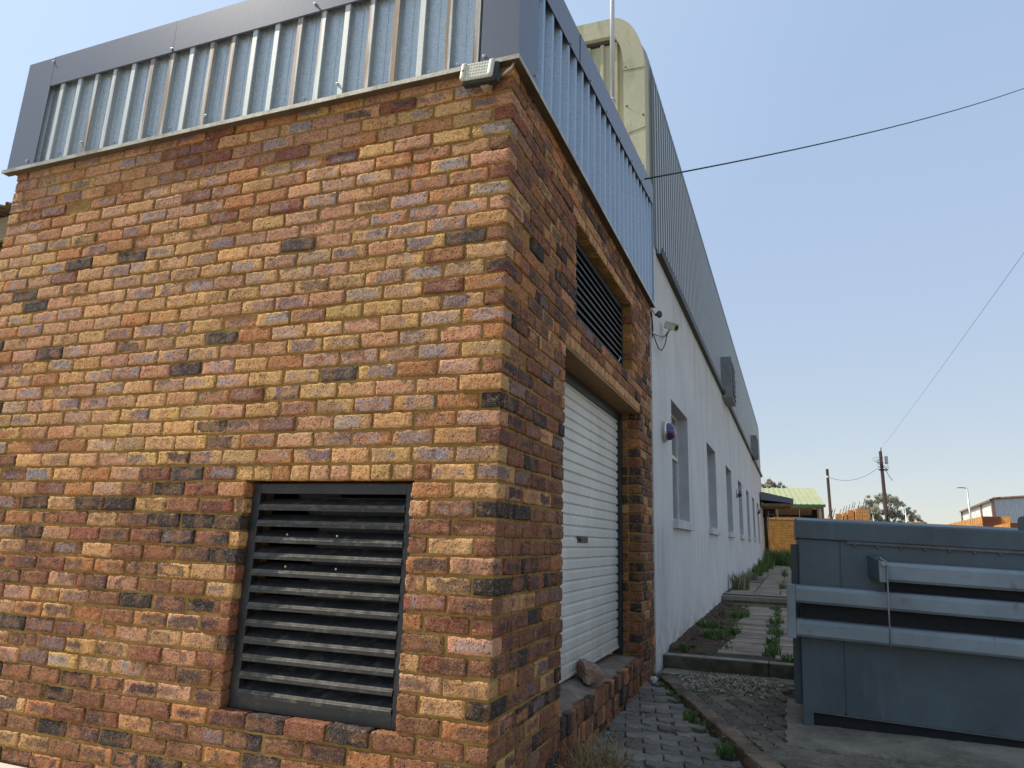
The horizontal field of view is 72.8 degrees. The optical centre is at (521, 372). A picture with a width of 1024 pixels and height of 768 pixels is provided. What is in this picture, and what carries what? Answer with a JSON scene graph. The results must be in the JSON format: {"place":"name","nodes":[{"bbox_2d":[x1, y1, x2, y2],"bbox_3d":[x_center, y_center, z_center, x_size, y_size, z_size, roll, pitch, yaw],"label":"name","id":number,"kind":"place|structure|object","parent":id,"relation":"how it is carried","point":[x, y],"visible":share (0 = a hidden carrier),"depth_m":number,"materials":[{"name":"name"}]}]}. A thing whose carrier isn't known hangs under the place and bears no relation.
{"place":"outdoors","nodes":[
{"label":"outdoors","id":0,"kind":"place"},
{"bbox_2d":[0,762,24,767],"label":"concrete apron","id":1,"kind":"object","parent":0,"point":[3,765],"visible":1,"depth_m":3.73,"materials":[{"name":"beige concrete"}]},
{"bbox_2d":[0,0,1023,524],"label":"sky","id":2,"kind":"structure","parent":0,"point":[848,272],"materials":[{"name":"blue"}]},
{"bbox_2d":[569,669,794,767],"bbox_3d":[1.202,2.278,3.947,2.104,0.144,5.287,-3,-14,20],"label":"paving lane","id":3,"kind":"structure","parent":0,"point":[654,754],"depth_m":4.52,"materials":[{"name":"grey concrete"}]},
{"bbox_2d":[553,722,639,767],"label":"dry weed","id":4,"kind":"object","parent":3,"relation":"on","point":[598,755],"visible":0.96,"depth_m":3.88,"materials":[{"name":"plant"}]},
{"bbox_2d":[649,676,657,682],"bbox_3d":[1.181,2.745,6.197,0.062,0.059,0.084,5,-14,-13],"label":"pale stone","id":5,"kind":"object","parent":3,"relation":"on","point":[654,679],"visible":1,"depth_m":6.17,"materials":[{"name":"white stone"}]},
{"bbox_2d":[587,610,792,767],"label":"gravel","id":6,"kind":"structure","parent":3,"relation":"on","point":[740,683],"depth_m":6.01,"materials":[{"name":"grey gravel"}]},
{"bbox_2d":[681,710,699,722],"bbox_3d":[1.211,2.448,4.965,0.131,0.089,0.153,-3,-14,20],"label":"weed","id":7,"kind":"object","parent":3,"relation":"on","point":[688,717],"visible":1,"depth_m":4.94,"materials":[{"name":"green plant"}]},
{"bbox_2d":[659,675,783,767],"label":"brick kerb","id":8,"kind":"structure","parent":3,"relation":"on","point":[756,757],"depth_m":4.55,"materials":[{"name":"concrete"}]},
{"bbox_2d":[711,740,735,757],"bbox_3d":[1.227,2.262,4.183,0.160,0.088,0.146,-3,-14,20],"label":"weed","id":9,"kind":"object","parent":3,"relation":"on","point":[725,751],"visible":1,"depth_m":4.16,"materials":[{"name":"green plant"}]},
{"bbox_2d":[666,674,954,767],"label":"paved yard","id":10,"kind":"structure","parent":3,"relation":"on","point":[748,724],"depth_m":5.05,"materials":[{"name":"brick"}]},
{"bbox_2d":[784,698,1023,767],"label":"container slab","id":11,"kind":"structure","parent":3,"relation":"on","point":[918,750],"depth_m":4.29,"materials":[{"name":"concrete"}]},
{"bbox_2d":[786,516,1023,747],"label":"waste container","id":12,"kind":"object","parent":11,"relation":"on","point":[912,629],"visible":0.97,"depth_m":4.64,"materials":[{"name":"grey metal"}]},
{"bbox_2d":[667,601,747,656],"bbox_3d":[2.820,3.453,9.605,0.703,0.139,5.960,-3,-14,20],"label":"soil bed","id":13,"kind":"object","parent":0,"point":[704,641],"visible":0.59,"depth_m":8.18,"materials":[{"name":"brown soil"}]},
{"bbox_2d":[677,641,691,650],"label":"weed","id":14,"kind":"object","parent":13,"relation":"on","point":[683,646],"visible":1,"depth_m":7.20,"materials":[{"name":"green plant"}]},
{"bbox_2d":[697,619,721,627],"bbox_3d":[2.441,3.274,9.071,0.373,0.092,0.366,13,-18,-40],"label":"weed","id":15,"kind":"object","parent":13,"relation":"on","point":[704,623],"visible":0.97,"depth_m":8.99,"materials":[{"name":"green plant"}]},
{"bbox_2d":[701,627,730,637],"bbox_3d":[2.310,3.098,8.291,0.385,0.103,0.408,-3,-14,20],"label":"weed","id":16,"kind":"object","parent":13,"relation":"on","point":[719,633],"visible":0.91,"depth_m":8.23,"materials":[{"name":"green plant"}]},
{"bbox_2d":[725,626,743,633],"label":"weed","id":17,"kind":"object","parent":13,"relation":"on","point":[734,631],"visible":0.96,"depth_m":8.63,"materials":[{"name":"green plant"}]},
{"bbox_2d":[725,609,751,617],"bbox_3d":[3.308,3.641,10.518,0.378,0.104,0.348,4,-14,-11],"label":"weed","id":18,"kind":"object","parent":13,"relation":"on","point":[742,614],"visible":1,"depth_m":10.48,"materials":[{"name":"green plant"}]},
{"bbox_2d":[663,567,786,676],"bbox_3d":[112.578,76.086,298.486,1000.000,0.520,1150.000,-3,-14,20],"label":"ground","id":19,"kind":"structure","parent":0,"point":[754,598],"depth_m":12.28,"materials":[{"name":"grey concrete"}]},
{"bbox_2d":[0,202,12,259],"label":"neighbour shed","id":20,"kind":"structure","parent":19,"relation":"on","point":[5,210],"depth_m":8.47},
{"bbox_2d":[0,0,655,767],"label":"brick building","id":21,"kind":"structure","parent":19,"relation":"on","point":[324,408],"depth_m":3.85,"materials":[{"name":"brick"}]},
{"bbox_2d":[228,484,412,730],"bbox_3d":[-0.964,1.112,3.454,0.979,1.101,0.155,-3,-14,20],"label":"louvre window","id":22,"kind":"structure","parent":21,"relation":"in","point":[354,592],"depth_m":3.41,"materials":[{"name":"black metal"}]},
{"bbox_2d":[460,58,514,91],"bbox_3d":[-0.180,-1.565,3.638,0.275,0.146,0.101,-3,-14,20],"label":"floodlight","id":23,"kind":"object","parent":21,"relation":"attached to","point":[485,76],"visible":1,"depth_m":3.62,"materials":[{"name":"silver metal"}]},
{"bbox_2d":[577,658,603,685],"bbox_3d":[0.468,2.047,4.743,0.146,0.110,0.254,17,-9,-7],"label":"rock","id":24,"kind":"object","parent":21,"relation":"on","point":[589,672],"visible":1,"depth_m":4.64,"materials":[{"name":"brown stone"}]},
{"bbox_2d":[559,369,622,683],"bbox_3d":[0.458,1.149,5.218,0.105,2.115,2.367,-3,-14,20],"label":"roller door","id":25,"kind":"structure","parent":21,"relation":"in","point":[592,541],"depth_m":5.39,"materials":[{"name":"white paint"}]},
{"bbox_2d":[574,242,622,366],"bbox_3d":[0.587,-0.484,5.537,0.070,0.676,1.844,-3,-14,20],"label":"louvre window","id":26,"kind":"structure","parent":21,"relation":"in","point":[587,273],"depth_m":5.63,"materials":[{"name":"black metal"}]},
{"bbox_2d":[610,0,615,104],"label":"vent pipe","id":27,"kind":"object","parent":21,"relation":"attached to","point":[612,50],"visible":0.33,"depth_m":7.64,"materials":[{"name":"grey metal"}]},
{"bbox_2d":[644,88,1023,179],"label":"overhead cable","id":28,"kind":"object","parent":21,"relation":"attached to","point":[810,145],"visible":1,"depth_m":8.68,"materials":[{"name":"black rubber"}]},
{"bbox_2d":[576,18,764,674],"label":"factory building","id":29,"kind":"structure","parent":19,"relation":"on","point":[708,532],"depth_m":9.49,"materials":[{"name":"white paint"}]},
{"bbox_2d":[650,309,661,337],"bbox_3d":[1.431,-0.532,7.344,0.125,0.345,0.081,-1,-14,11],"label":"alarm speaker","id":30,"kind":"object","parent":29,"relation":"attached to","point":[658,314],"visible":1,"depth_m":7.34},
{"bbox_2d":[652,321,680,350],"bbox_3d":[1.611,-0.440,7.617,0.241,0.454,0.704,-3,-14,20],"label":"security camera","id":31,"kind":"object","parent":29,"relation":"attached to","point":[670,326],"visible":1,"depth_m":7.82,"materials":[{"name":"white plastic"}]},
{"bbox_2d":[661,421,675,442],"bbox_3d":[1.625,0.647,7.611,0.138,0.242,0.230,-3,-14,20],"label":"wall light","id":32,"kind":"object","parent":29,"relation":"attached to","point":[668,431],"visible":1,"depth_m":7.54,"materials":[{"name":"metal"}]},
{"bbox_2d":[671,400,694,530],"bbox_3d":[1.964,1.213,8.785,0.254,1.506,1.470,-3,-14,20],"label":"window","id":33,"kind":"structure","parent":29,"relation":"in","point":[681,511],"depth_m":9.37,"materials":[{"name":"grey paint"}]},
{"bbox_2d":[706,442,721,534],"bbox_3d":[3.289,2.062,12.156,0.254,1.506,1.470,-3,-14,20],"label":"window","id":34,"kind":"structure","parent":29,"relation":"in","point":[711,470],"depth_m":12.78,"materials":[{"name":"grey paint"}]},
{"bbox_2d":[720,356,736,406],"bbox_3d":[4.662,0.218,15.625,0.275,0.900,1.150,-3,-14,20],"label":"wall vent","id":35,"kind":"object","parent":29,"relation":"attached to","point":[728,378],"depth_m":15.15,"materials":[{"name":"silver metal"}]},
{"bbox_2d":[726,466,736,537],"bbox_3d":[4.571,2.883,15.418,0.254,1.506,1.470,-3,-14,20],"label":"window","id":36,"kind":"structure","parent":29,"relation":"in","point":[728,473],"depth_m":16.04,"materials":[{"name":"grey paint"}]},
{"bbox_2d":[736,488,741,497],"bbox_3d":[5.463,3.022,17.390,0.138,0.242,0.230,-3,-14,20],"label":"wall light","id":37,"kind":"object","parent":29,"relation":"attached to","point":[738,493],"visible":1,"depth_m":17.32,"materials":[{"name":"metal"}]},
{"bbox_2d":[738,481,745,539],"bbox_3d":[5.836,3.694,18.635,0.254,1.506,1.470,-3,-14,20],"label":"window","id":38,"kind":"structure","parent":29,"relation":"in","point":[742,536],"depth_m":19.23,"materials":[{"name":"grey paint"}]},
{"bbox_2d":[746,490,752,540],"bbox_3d":[7.046,4.469,21.716,0.254,1.506,1.470,-3,-14,20],"label":"window","id":39,"kind":"structure","parent":29,"relation":"in","point":[750,538],"depth_m":22.33,"materials":[{"name":"grey paint"}]},
{"bbox_2d":[750,435,758,459],"bbox_3d":[8.722,2.814,25.957,0.275,0.790,1.150,-3,-14,20],"label":"wall vent","id":40,"kind":"object","parent":29,"relation":"attached to","point":[754,444],"depth_m":25.46,"materials":[{"name":"silver metal"}]},
{"bbox_2d":[752,498,757,540],"bbox_3d":[8.257,5.245,24.797,0.254,1.506,1.470,-3,-14,20],"label":"window","id":41,"kind":"structure","parent":29,"relation":"in","point":[755,539],"depth_m":25.41,"materials":[{"name":"grey paint"}]},
{"bbox_2d":[757,504,761,541],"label":"window","id":42,"kind":"structure","parent":29,"relation":"in","point":[760,540],"depth_m":28.44,"materials":[{"name":"grey paint"}]},
{"bbox_2d":[760,492,793,508],"bbox_3d":[11.424,5.713,30.986,1.320,0.620,2.600,-3,-14,20],"label":"canopy","id":43,"kind":"object","parent":29,"relation":"attached to","point":[770,501],"visible":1,"depth_m":29.91,"materials":[{"name":"grey metal"}]},
{"bbox_2d":[661,668,794,686],"bbox_3d":[3.321,2.804,5.982,4.180,0.093,0.304,-3,-14,20],"label":"concrete strip","id":44,"kind":"object","parent":19,"relation":"on","point":[675,671],"visible":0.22,"depth_m":6.55,"materials":[{"name":"grey concrete"}]},
{"bbox_2d":[664,652,793,679],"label":"concrete kerb","id":45,"kind":"structure","parent":19,"relation":"on","point":[760,668],"depth_m":6.65,"materials":[{"name":"grey concrete"}]},
{"bbox_2d":[722,599,786,605],"bbox_3d":[5.621,4.097,11.838,4.211,0.248,0.306,-3,-14,20],"label":"concrete step","id":46,"kind":"object","parent":19,"relation":"on","point":[755,602],"visible":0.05,"depth_m":12.25,"materials":[{"name":"grey concrete"}]},
{"bbox_2d":[723,592,786,597],"bbox_3d":[5.739,4.130,12.147,4.206,0.335,0.348,-3,-14,20],"label":"concrete step","id":47,"kind":"object","parent":19,"relation":"on","point":[758,595],"visible":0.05,"depth_m":12.62,"materials":[{"name":"grey concrete"}]},
{"bbox_2d":[761,478,787,487],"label":"tree","id":48,"kind":"object","parent":19,"relation":"on","point":[773,485],"visible":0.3,"depth_m":69.82,"materials":[{"name":"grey plant"}]},
{"bbox_2d":[763,547,790,567],"bbox_3d":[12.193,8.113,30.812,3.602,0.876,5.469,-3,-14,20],"label":"tall grass","id":49,"kind":"structure","parent":19,"relation":"on","point":[778,557],"depth_m":29.50,"materials":[{"name":"green plant"}]},
{"bbox_2d":[763,518,795,554],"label":"boundary wall","id":50,"kind":"structure","parent":19,"relation":"on","point":[782,533],"depth_m":35.65,"materials":[{"name":"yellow brick"}]},
{"bbox_2d":[762,487,825,519],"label":"green roof house","id":51,"kind":"structure","parent":19,"relation":"on","point":[808,502],"depth_m":42.73,"materials":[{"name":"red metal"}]},
{"bbox_2d":[826,469,832,518],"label":"utility pole","id":52,"kind":"object","parent":19,"relation":"on","point":[829,494],"visible":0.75,"depth_m":47.91,"materials":[{"name":"wood"}]},
{"bbox_2d":[835,514,841,519],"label":"brick stack","id":53,"kind":"object","parent":19,"relation":"on","point":[838,516],"visible":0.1,"depth_m":45.68,"materials":[{"name":"orange brick"}]},
{"bbox_2d":[842,513,846,519],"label":"brick stack","id":54,"kind":"object","parent":19,"relation":"on","point":[844,516],"visible":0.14,"depth_m":45.58,"materials":[{"name":"orange brick"}]},
{"bbox_2d":[845,510,853,519],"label":"brick stack","id":55,"kind":"object","parent":19,"relation":"on","point":[850,514],"visible":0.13,"depth_m":45.47,"materials":[{"name":"orange brick"}]},
{"bbox_2d":[854,509,868,520],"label":"brick stack","id":56,"kind":"object","parent":19,"relation":"on","point":[861,514],"visible":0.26,"depth_m":44.89,"materials":[{"name":"orange brick"}]},
{"bbox_2d":[873,448,892,521],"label":"utility pole","id":57,"kind":"object","parent":19,"relation":"on","point":[882,470],"visible":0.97,"depth_m":46.96,"materials":[{"name":"wood"}]},
{"bbox_2d":[883,253,1023,445],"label":"overhead cable","id":58,"kind":"object","parent":57,"relation":"attached to","point":[962,338],"visible":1,"depth_m":21.88,"materials":[{"name":"metal"}]},
{"bbox_2d":[857,493,926,523],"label":"gum tree","id":59,"kind":"object","parent":19,"relation":"on","point":[878,511],"visible":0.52,"depth_m":81.28,"materials":[{"name":"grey plant"}]},
{"bbox_2d":[957,487,971,518],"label":"street lamp","id":60,"kind":"object","parent":19,"relation":"on","point":[968,501],"visible":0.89,"depth_m":49.27,"materials":[{"name":"metal"}]},
{"bbox_2d":[947,516,1011,526],"bbox_3d":[22.120,8.582,34.397,1.009,2.214,16.001,-4,-15,24],"label":"brick stack","id":61,"kind":"object","parent":19,"relation":"on","point":[988,521],"visible":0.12,"depth_m":27.70,"materials":[{"name":"orange brick"}]},
{"bbox_2d":[959,495,1023,522],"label":"warehouse","id":62,"kind":"structure","parent":19,"relation":"on","point":[1012,507],"depth_m":52.80,"materials":[{"name":"silver metal"}]},
{"bbox_2d":[993,523,1017,527],"bbox_3d":[20.575,7.662,29.983,1.009,1.854,13.522,-5,-15,25],"label":"brick stack","id":63,"kind":"object","parent":19,"relation":"on","point":[1011,525],"visible":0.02,"depth_m":24.61,"materials":[{"name":"orange brick"}]},
{"bbox_2d":[697,565,792,662],"bbox_3d":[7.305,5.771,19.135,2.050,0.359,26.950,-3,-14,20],"label":"plank path","id":64,"kind":"structure","parent":0,"point":[745,638],"depth_m":9.55,"materials":[{"name":"grey wood"}]},
{"bbox_2d":[653,575,783,766],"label":"ground cover","id":65,"kind":"object","parent":64,"relation":"on","point":[775,614],"visible":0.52,"depth_m":7.48,"materials":[{"name":"green plant"}]},
{"bbox_2d":[728,570,752,589],"bbox_3d":[4.406,4.144,13.969,0.612,0.420,0.648,-3,-14,20],"label":"weed","id":66,"kind":"object","parent":64,"relation":"on","point":[739,583],"visible":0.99,"depth_m":13.86,"materials":[{"name":"green plant"}]},
{"bbox_2d":[743,571,758,580],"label":"weed","id":67,"kind":"object","parent":64,"relation":"on","point":[753,577],"visible":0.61,"depth_m":17.48,"materials":[{"name":"green plant"}]},
{"bbox_2d":[748,566,764,575],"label":"weed","id":68,"kind":"object","parent":64,"relation":"on","point":[757,570],"visible":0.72,"depth_m":19.63,"materials":[{"name":"green plant"}]},
{"bbox_2d":[753,562,771,572],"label":"weed","id":69,"kind":"object","parent":64,"relation":"on","point":[762,567],"visible":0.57,"depth_m":22.23,"materials":[{"name":"green plant"}]},
{"bbox_2d":[758,557,774,568],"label":"weed","id":70,"kind":"object","parent":64,"relation":"on","point":[769,562],"visible":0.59,"depth_m":25.37,"materials":[{"name":"green plant"}]},
{"bbox_2d":[763,509,775,552],"bbox_3d":[11.610,7.317,32.334,0.531,3.100,0.685,-3,-14,20],"label":"downpipe","id":71,"kind":"object","parent":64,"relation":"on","point":[766,512],"visible":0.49,"depth_m":32.16,"materials":[{"name":"black metal"}]},
{"bbox_2d":[763,642,781,655],"bbox_3d":[2.603,2.836,7.153,0.208,0.138,0.252,-3,-14,20],"label":"weed","id":72,"kind":"object","parent":64,"relation":"on","point":[773,651],"visible":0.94,"depth_m":7.12,"materials":[{"name":"green plant"}]},
{"bbox_2d":[765,636,780,644],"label":"weed","id":73,"kind":"object","parent":64,"relation":"on","point":[768,640],"visible":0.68,"depth_m":7.78,"materials":[{"name":"green plant"}]},
{"bbox_2d":[762,625,786,635],"bbox_3d":[3.141,3.191,8.606,0.328,0.117,0.291,-3,-14,20],"label":"weed","id":74,"kind":"object","parent":64,"relation":"on","point":[777,632],"visible":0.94,"depth_m":8.59,"materials":[{"name":"green plant"}]},
{"bbox_2d":[766,616,783,623],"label":"weed","id":75,"kind":"object","parent":64,"relation":"on","point":[778,620],"visible":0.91,"depth_m":9.79,"materials":[{"name":"green plant"}]},
{"bbox_2d":[776,581,786,588],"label":"weed","id":76,"kind":"object","parent":64,"relation":"on","point":[782,586],"visible":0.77,"depth_m":14.53,"materials":[{"name":"green plant"}]},
{"bbox_2d":[781,567,789,576],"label":"weed","id":77,"kind":"object","parent":64,"relation":"on","point":[785,573],"visible":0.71,"depth_m":19.79,"materials":[{"name":"green plant"}]},
{"bbox_2d":[779,653,793,662],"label":"weed","id":78,"kind":"object","parent":64,"relation":"on","point":[787,656],"visible":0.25,"depth_m":6.77,"materials":[{"name":"green plant"}]}
]}

